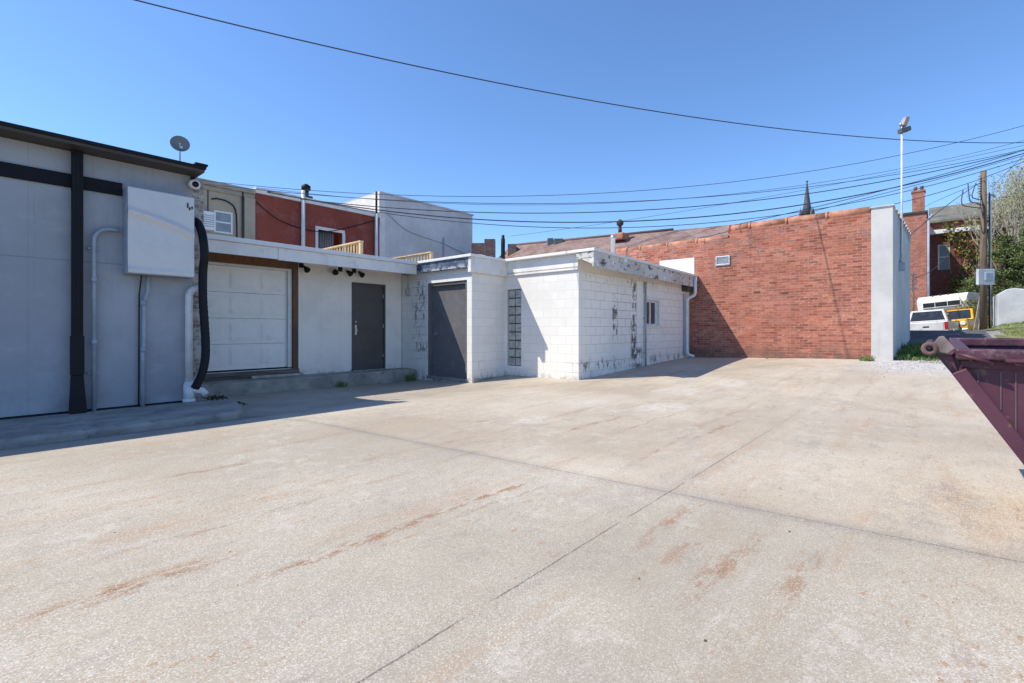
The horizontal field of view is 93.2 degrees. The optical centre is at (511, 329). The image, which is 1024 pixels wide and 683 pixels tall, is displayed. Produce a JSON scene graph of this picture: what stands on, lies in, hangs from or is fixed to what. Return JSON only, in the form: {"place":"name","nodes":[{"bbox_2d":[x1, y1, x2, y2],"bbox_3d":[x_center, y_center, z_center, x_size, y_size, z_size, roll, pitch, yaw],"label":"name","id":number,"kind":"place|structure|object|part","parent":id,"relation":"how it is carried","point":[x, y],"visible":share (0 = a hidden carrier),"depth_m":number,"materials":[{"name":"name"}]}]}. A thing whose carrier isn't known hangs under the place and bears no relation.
{"place":"outdoors","nodes":[
{"label":"outdoors","id":0,"kind":"place"},
{"bbox_2d":[0,398,243,449],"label":"pavement","id":1,"kind":"structure","parent":0,"point":[26,431],"depth_m":5.91,"materials":[{"name":"concrete"}]},
{"bbox_2d":[0,121,208,419],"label":"grey building","id":2,"kind":"structure","parent":1,"relation":"on","point":[86,324],"depth_m":6.46,"materials":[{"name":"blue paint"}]},
{"bbox_2d":[123,186,194,278],"bbox_3d":[-5.156,-1.395,7.092,0.288,1.214,0.820,0,0,41],"label":"electrical cabinet","id":3,"kind":"object","parent":2,"relation":"attached to","point":[158,234],"visible":1,"depth_m":6.97,"materials":[{"name":"white metal"}]},
{"bbox_2d":[170,136,189,160],"bbox_3d":[-5.420,-2.855,7.888,0.248,0.636,0.182,0,0,5],"label":"satellite dish","id":4,"kind":"object","parent":2,"relation":"on","point":[180,144],"visible":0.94,"depth_m":7.91,"materials":[{"name":"grey metal"}]},
{"bbox_2d":[187,176,200,189],"bbox_3d":[-4.912,-2.273,7.477,0.183,0.214,0.150,0,0,41],"label":"security camera","id":5,"kind":"object","parent":2,"relation":"attached to","point":[193,183],"visible":1,"depth_m":7.43,"materials":[{"name":"white paint"}]},
{"bbox_2d":[191,218,209,389],"bbox_3d":[-4.747,-0.421,7.383,0.246,2.630,0.445,0,0,-32],"label":"drain hose","id":6,"kind":"object","parent":2,"relation":"hanging from","point":[203,305],"visible":0.98,"depth_m":7.36,"materials":[{"name":"black plastic"}]},
{"bbox_2d":[0,357,1023,682],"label":"concrete pavement","id":7,"kind":"structure","parent":0,"point":[510,529],"depth_m":2.58,"materials":[{"name":"beige concrete"}]},
{"bbox_2d":[204,395,247,404],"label":"leaf litter","id":8,"kind":"object","parent":7,"relation":"on","point":[218,397],"visible":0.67,"depth_m":7.89,"materials":[{"name":"brown plant"}]},
{"bbox_2d":[336,381,348,386],"bbox_3d":[-3.725,1.172,10.590,0.346,0.185,0.351,0,0,-3],"label":"weed","id":9,"kind":"object","parent":7,"relation":"on","point":[341,384],"visible":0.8,"depth_m":10.58,"materials":[{"name":"green plant"}]},
{"bbox_2d":[404,373,417,380],"bbox_3d":[-2.555,1.156,12.011,0.430,0.252,0.399,0,0,41],"label":"weed","id":10,"kind":"object","parent":7,"relation":"on","point":[412,378],"visible":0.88,"depth_m":11.98,"materials":[{"name":"green plant"}]},
{"bbox_2d":[114,390,888,641],"bbox_3d":[2.188,1.026,6.327,7.943,0.264,11.296,0,0,41],"label":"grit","id":11,"kind":"object","parent":7,"relation":"on","point":[705,640],"visible":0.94,"depth_m":2.63,"materials":[{"name":"grey gravel"}]},
{"bbox_2d":[401,235,697,382],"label":"block building","id":12,"kind":"structure","parent":7,"relation":"on","point":[580,314],"depth_m":11.48,"materials":[{"name":"concrete"}]},
{"bbox_2d":[405,275,409,295],"bbox_3d":[-2.686,-1.210,12.450,0.110,0.660,0.088,0,0,41],"label":"wall box","id":13,"kind":"object","parent":12,"relation":"attached to","point":[407,291],"visible":0.89,"depth_m":12.43,"materials":[{"name":"grey metal"}]},
{"bbox_2d":[426,280,466,381],"bbox_3d":[-1.523,0.025,11.593,1.420,2.340,0.200,0,0,41],"label":"door","id":14,"kind":"structure","parent":12,"relation":"in","point":[447,301],"depth_m":11.65,"materials":[{"name":"grey paint"}]},
{"bbox_2d":[509,289,520,365],"bbox_3d":[0.100,-0.060,11.676,0.450,1.840,0.085,0,0,41],"label":"glass block window","id":15,"kind":"structure","parent":12,"relation":"in","point":[514,295],"depth_m":11.68,"materials":[{"name":"grey glass"}]},
{"bbox_2d":[644,296,661,327],"bbox_3d":[3.779,-0.470,13.165,0.170,0.840,0.990,0,0,41],"label":"window","id":16,"kind":"structure","parent":12,"relation":"in","point":[651,305],"depth_m":13.29,"materials":[{"name":"white paint"}]},
{"bbox_2d":[858,355,875,360],"bbox_3d":[8.747,0.683,11.927,0.380,0.181,0.465,0,0,41],"label":"weed","id":17,"kind":"object","parent":7,"relation":"on","point":[869,358],"visible":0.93,"depth_m":11.91,"materials":[{"name":"green plant"}]},
{"bbox_2d":[870,360,952,377],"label":"loose gravel","id":18,"kind":"structure","parent":7,"relation":"on","point":[900,362],"depth_m":10.66,"materials":[{"name":"grey gravel"}]},
{"bbox_2d":[921,336,1023,464],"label":"dumpster","id":19,"kind":"object","parent":7,"relation":"on","point":[988,374],"visible":1,"depth_m":2.47,"materials":[{"name":"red metal"}]},
{"bbox_2d":[0,0,1023,257],"label":"sky","id":20,"kind":"structure","parent":0,"point":[257,108],"materials":[{"name":"blue"}]},
{"bbox_2d":[134,0,1023,142],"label":"overhead wire","id":21,"kind":"object","parent":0,"point":[533,89],"visible":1,"depth_m":10.68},
{"bbox_2d":[514,145,1023,235],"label":"overhead wire","id":22,"kind":"object","parent":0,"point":[785,193],"visible":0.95,"depth_m":20.74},
{"bbox_2d":[894,340,945,360],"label":"grass","id":23,"kind":"structure","parent":0,"point":[912,352],"depth_m":12.46,"materials":[{"name":"green plant"}]},
{"bbox_2d":[893,329,1005,363],"bbox_3d":[16.473,0.277,14.301,7.900,1.223,18.800,0,0,41],"label":"gravel strip","id":24,"kind":"object","parent":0,"point":[992,334],"visible":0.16,"depth_m":16.83,"materials":[{"name":"grey gravel"}]},
{"bbox_2d":[907,329,994,346],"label":"asphalt alley","id":25,"kind":"structure","parent":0,"point":[922,336],"depth_m":17.63,"materials":[{"name":"grey asphalt"}]},
{"bbox_2d":[910,309,958,329],"bbox_3d":[23.056,-0.166,26.531,5.255,1.760,1.820,0,-4,-43],"label":"white pickup","id":26,"kind":"object","parent":25,"relation":"on","point":[938,319],"visible":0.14,"depth_m":25.12,"materials":[{"name":"paint"}]},
{"bbox_3d":[21.784,-0.729,25.399,0.189,0.484,1.400,0,-4,-43],"label":"rear window","id":27,"kind":"part","parent":26,"relation":"part of","materials":[{"name":"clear glass"}]},
{"bbox_2d":[947,308,992,329],"bbox_3d":[27.262,-0.306,29.269,5.200,1.820,2.140,0,-5,-30],"label":"yellow truck","id":28,"kind":"object","parent":25,"relation":"on","point":[964,319],"visible":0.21,"depth_m":28.15,"materials":[{"name":"paint"}]},
{"bbox_2d":[973,295,979,329],"bbox_3d":[23.951,-0.767,24.900,1.328,2.680,0.096,0,0,-30],"label":"board","id":29,"kind":"object","parent":25,"relation":"on","point":[976,320],"visible":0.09,"depth_m":24.85,"materials":[{"name":"grey wood"}]},
{"bbox_2d":[986,322,1023,337],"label":"lawn","id":30,"kind":"structure","parent":0,"point":[1001,328],"depth_m":17.85,"materials":[{"name":"green plant"}]},
{"bbox_2d":[955,234,1023,314],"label":"evergreen tree","id":31,"kind":"object","parent":30,"relation":"on","point":[1004,242],"visible":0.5,"depth_m":27.38,"materials":[{"name":"green plant"}]},
{"bbox_2d":[993,288,1023,325],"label":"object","id":32,"kind":"structure","parent":30,"relation":"on","point":[1008,306],"depth_m":21.78,"materials":[{"name":"white plastic"}]},
{"bbox_3d":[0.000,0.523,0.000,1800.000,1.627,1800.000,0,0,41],"label":"ground","id":33,"kind":"structure","parent":0,"visible":0},
{"bbox_2d":[195,177,255,239],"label":"tan building","id":34,"kind":"structure","parent":33,"relation":"on","point":[232,207],"depth_m":16.46,"materials":[{"name":"beige concrete"}]},
{"bbox_2d":[204,211,214,231],"bbox_3d":[-9.930,-3.550,15.774,0.310,0.600,0.380,0,0,41],"label":"air conditioner","id":35,"kind":"object","parent":34,"relation":"attached to","point":[209,220],"visible":0.56,"depth_m":15.70,"materials":[{"name":"white paint"}]},
{"bbox_2d":[214,210,232,234],"bbox_3d":[-9.743,-3.625,16.327,0.070,0.750,0.580,0,0,41],"label":"window","id":36,"kind":"structure","parent":34,"relation":"in","point":[223,220],"depth_m":16.34,"materials":[{"name":"white glass"}]},
{"bbox_2d":[202,125,1023,196],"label":"overhead wire","id":37,"kind":"object","parent":34,"relation":"attached to","point":[594,193],"visible":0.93,"depth_m":16.45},
{"bbox_2d":[204,149,1023,203],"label":"overhead wire","id":38,"kind":"object","parent":34,"relation":"attached to","point":[599,202],"visible":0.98,"depth_m":16.43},
{"bbox_2d":[204,368,415,397],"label":"kerb","id":39,"kind":"structure","parent":33,"relation":"on","point":[236,387],"depth_m":10.11,"materials":[{"name":"concrete"}]},
{"bbox_2d":[204,234,417,381],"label":"garage building","id":40,"kind":"structure","parent":33,"relation":"on","point":[274,310],"depth_m":10.49,"materials":[{"name":"white paint"}]},
{"bbox_2d":[207,265,286,372],"bbox_3d":[-5.488,-0.216,9.839,0.057,2.102,1.790,0,0,41],"label":"garage door","id":41,"kind":"structure","parent":40,"relation":"in","point":[236,339],"depth_m":9.88,"materials":[{"name":"white metal"}]},
{"bbox_2d":[299,263,310,272],"bbox_3d":[-4.542,-1.362,10.621,0.236,0.216,0.135,0,0,21],"label":"floodlight","id":42,"kind":"object","parent":40,"relation":"attached to","point":[306,269],"visible":0.96,"depth_m":10.61,"materials":[{"name":"black metal"}]},
{"bbox_2d":[332,267,352,276],"bbox_3d":[-3.956,-1.364,11.283,0.201,0.211,0.526,0,0,41],"label":"floodlight","id":43,"kind":"object","parent":40,"relation":"attached to","point":[340,269],"visible":1,"depth_m":11.33,"materials":[{"name":"black metal"}]},
{"bbox_2d":[323,240,363,253],"bbox_3d":[-4.975,-2.085,14.130,2.150,0.790,0.120,0,0,41],"label":"deck railing","id":44,"kind":"object","parent":40,"relation":"on","point":[360,242],"visible":0.34,"depth_m":13.76,"materials":[{"name":"brown wood"}]},
{"bbox_2d":[352,269,364,277],"bbox_3d":[-3.681,-1.363,11.631,0.289,0.214,0.134,0,0,1],"label":"floodlight","id":45,"kind":"object","parent":40,"relation":"attached to","point":[362,274],"visible":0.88,"depth_m":11.61,"materials":[{"name":"black metal"}]},
{"bbox_2d":[352,282,385,370],"bbox_3d":[-3.547,-0.084,11.955,0.139,2.124,0.941,0,0,41],"label":"door","id":46,"kind":"structure","parent":40,"relation":"in","point":[368,300],"depth_m":11.96,"materials":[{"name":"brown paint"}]},
{"bbox_2d":[394,251,433,260],"bbox_3d":[-3.335,-2.085,16.017,2.150,0.790,0.120,0,0,41],"label":"deck railing","id":47,"kind":"object","parent":40,"relation":"on","point":[430,253],"visible":0.36,"depth_m":15.75,"materials":[{"name":"brown wood"}]},
{"bbox_2d":[253,184,380,255],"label":"red building","id":48,"kind":"structure","parent":33,"relation":"on","point":[291,220],"depth_m":18.62,"materials":[{"name":"paint"}]},
{"bbox_2d":[315,226,344,251],"bbox_3d":[-7.269,-3.435,19.231,0.285,1.170,1.250,0,0,41],"label":"window","id":49,"kind":"structure","parent":48,"relation":"in","point":[322,239],"depth_m":19.18,"materials":[{"name":"white paint"}]},
{"bbox_2d":[264,140,1023,204],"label":"overhead wire","id":50,"kind":"object","parent":48,"relation":"attached to","point":[655,200],"visible":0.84,"depth_m":17.55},
{"bbox_2d":[268,153,1023,222],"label":"overhead wire","id":51,"kind":"object","parent":48,"relation":"attached to","point":[639,220],"visible":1,"depth_m":17.67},
{"bbox_2d":[268,158,1023,227],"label":"overhead wire","id":52,"kind":"object","parent":48,"relation":"attached to","point":[647,226],"visible":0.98,"depth_m":17.60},
{"bbox_2d":[301,150,1021,213],"bbox_3d":[7.266,-5.931,17.800,29.957,3.338,0.032,0,0,-1],"label":"overhead wire","id":53,"kind":"object","parent":48,"relation":"attached to","point":[666,208],"visible":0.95,"depth_m":17.77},
{"bbox_2d":[343,191,473,260],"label":"tall grey building","id":54,"kind":"structure","parent":33,"relation":"on","point":[399,235],"depth_m":22.43,"materials":[{"name":"white paint"}]},
{"bbox_2d":[471,204,910,359],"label":"brick building","id":55,"kind":"structure","parent":33,"relation":"on","point":[831,285],"depth_m":13.51,"materials":[{"name":"brick"}]},
{"bbox_2d":[701,155,1023,237],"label":"overhead wire","id":56,"kind":"object","parent":55,"relation":"attached to","point":[883,193],"visible":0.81,"depth_m":16.16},
{"bbox_2d":[736,150,1023,224],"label":"overhead wire","id":57,"kind":"object","parent":55,"relation":"attached to","point":[875,192],"visible":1,"depth_m":15.40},
{"bbox_2d":[897,116,910,252],"bbox_3d":[10.738,-3.963,13.247,0.278,3.725,0.160,0,0,0],"label":"floodlight mast","id":58,"kind":"object","parent":55,"relation":"attached to","point":[902,125],"visible":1,"depth_m":13.23,"materials":[{"name":"white metal"}]},
{"bbox_2d":[895,161,1023,203],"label":"overhead wire","id":59,"kind":"object","parent":55,"relation":"attached to","point":[961,185],"visible":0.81,"depth_m":15.05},
{"bbox_2d":[799,181,814,215],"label":"church","id":60,"kind":"structure","parent":33,"relation":"on","point":[807,199],"depth_m":149.44,"materials":[{"name":"stone"}]},
{"bbox_2d":[910,272,916,310],"bbox_3d":[21.557,-1.233,26.000,0.362,3.766,0.097,0,0,9],"label":"service post","id":61,"kind":"object","parent":33,"relation":"on","point":[912,279],"visible":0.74,"depth_m":25.98,"materials":[{"name":"brown wood"}]},
{"bbox_2d":[915,232,961,277],"bbox_3d":[27.535,-5.041,31.001,15.533,4.524,0.034,0,0,-40],"label":"overhead wire","id":62,"kind":"object","parent":61,"relation":"attached to","point":[942,261],"visible":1,"depth_m":30.83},
{"bbox_2d":[903,186,932,312],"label":"chimney building","id":63,"kind":"structure","parent":33,"relation":"on","point":[915,218],"depth_m":33.70,"materials":[{"name":"red brick"}]},
{"bbox_2d":[917,292,993,310],"bbox_3d":[29.930,-0.832,32.294,5.745,2.880,2.570,0,-5,-30],"label":"camper","id":64,"kind":"object","parent":33,"relation":"on","point":[947,302],"visible":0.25,"depth_m":30.78,"materials":[{"name":"white metal"}]},
{"bbox_2d":[922,299,960,308],"bbox_3d":[27.432,-1.659,30.927,0.055,0.380,1.950,0,-5,-30],"label":"window","id":65,"kind":"structure","parent":64,"relation":"in","point":[946,303],"depth_m":30.90,"materials":[{"name":"black glass"}]},
{"bbox_2d":[954,278,978,293],"bbox_3d":[30.193,-1.560,31.948,2.132,3.843,2.491,0,0,-2],"label":"evergreen tree","id":66,"kind":"object","parent":33,"relation":"on","point":[967,284],"visible":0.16,"depth_m":31.95,"materials":[{"name":"green plant"}]},
{"bbox_2d":[947,238,998,292],"bbox_3d":[34.435,-3.857,35.047,3.216,7.394,5.162,0,0,15],"label":"bare tree","id":67,"kind":"object","parent":33,"relation":"on","point":[974,273],"visible":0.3,"depth_m":35.45,"materials":[{"name":"brown plant"}]},
{"bbox_2d":[929,198,1017,296],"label":"ivy house","id":68,"kind":"structure","parent":33,"relation":"on","point":[940,276],"depth_m":37.32,"materials":[{"name":"brick"}]},
{"bbox_2d":[938,244,949,269],"bbox_3d":[33.367,-5.635,37.378,0.720,1.970,0.100,0,0,41],"label":"window","id":69,"kind":"structure","parent":68,"relation":"in","point":[943,249],"depth_m":37.40,"materials":[{"name":"grey glass"}]},
{"bbox_2d":[942,216,1018,293],"bbox_3d":[35.938,-4.242,33.973,8.578,8.120,1.362,0,0,41],"label":"vine","id":70,"kind":"object","parent":68,"relation":"attached to","point":[971,253],"visible":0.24,"depth_m":36.18,"materials":[{"name":"green plant"}]},
{"bbox_2d":[959,286,1002,320],"bbox_3d":[32.076,-1.036,31.016,10.385,3.488,4.152,0,0,0],"label":"brush","id":71,"kind":"object","parent":33,"relation":"on","point":[978,298],"visible":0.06,"depth_m":29.66,"materials":[{"name":"green plant"}]},
{"bbox_2d":[950,159,1023,281],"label":"bare tree","id":72,"kind":"object","parent":33,"relation":"on","point":[1011,213],"visible":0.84,"depth_m":30.97,"materials":[{"name":"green plant"}]},
{"bbox_2d":[978,170,995,329],"bbox_3d":[22.563,-3.645,22.966,0.788,7.821,0.286,0,0,12],"label":"utility pole","id":73,"kind":"object","parent":33,"relation":"on","point":[985,310],"visible":0.87,"depth_m":22.91,"materials":[{"name":"brown wood"}]},
{"bbox_2d":[911,181,982,233],"bbox_3d":[18.210,-5.215,20.000,10.440,3.848,0.027,0,0,-35],"label":"overhead wire","id":74,"kind":"object","parent":73,"relation":"attached to","point":[944,207],"visible":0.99,"depth_m":19.31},
{"bbox_2d":[961,190,980,207],"bbox_3d":[21.682,-6.207,22.907,1.020,0.910,0.258,0,0,-4],"label":"wire loop","id":75,"kind":"object","parent":73,"relation":"attached to","point":[964,205],"visible":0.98,"depth_m":22.82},
{"bbox_2d":[967,184,981,204],"bbox_3d":[21.897,-6.419,22.846,0.672,1.049,0.265,0,0,10],"label":"wire loop","id":76,"kind":"object","parent":73,"relation":"hanging from","point":[969,196],"visible":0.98,"depth_m":22.84,"materials":[{"name":"black rubber"}]},
{"bbox_2d":[976,269,994,284],"bbox_3d":[22.276,-2.495,22.738,0.760,0.740,0.225,0,0,0],"label":"meter box","id":77,"kind":"object","parent":73,"relation":"attached to","point":[985,276],"visible":1,"depth_m":22.71,"materials":[{"name":"grey metal"}]},
{"bbox_2d":[965,159,1023,226],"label":"bare tree","id":78,"kind":"object","parent":33,"relation":"on","point":[997,187],"visible":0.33,"depth_m":33.87,"materials":[{"name":"beige plant"}]},
{"bbox_2d":[975,225,1023,309],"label":"evergreen tree","id":79,"kind":"object","parent":33,"relation":"on","point":[1020,263],"visible":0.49,"depth_m":26.80,"materials":[{"name":"green plant"}]}
]}

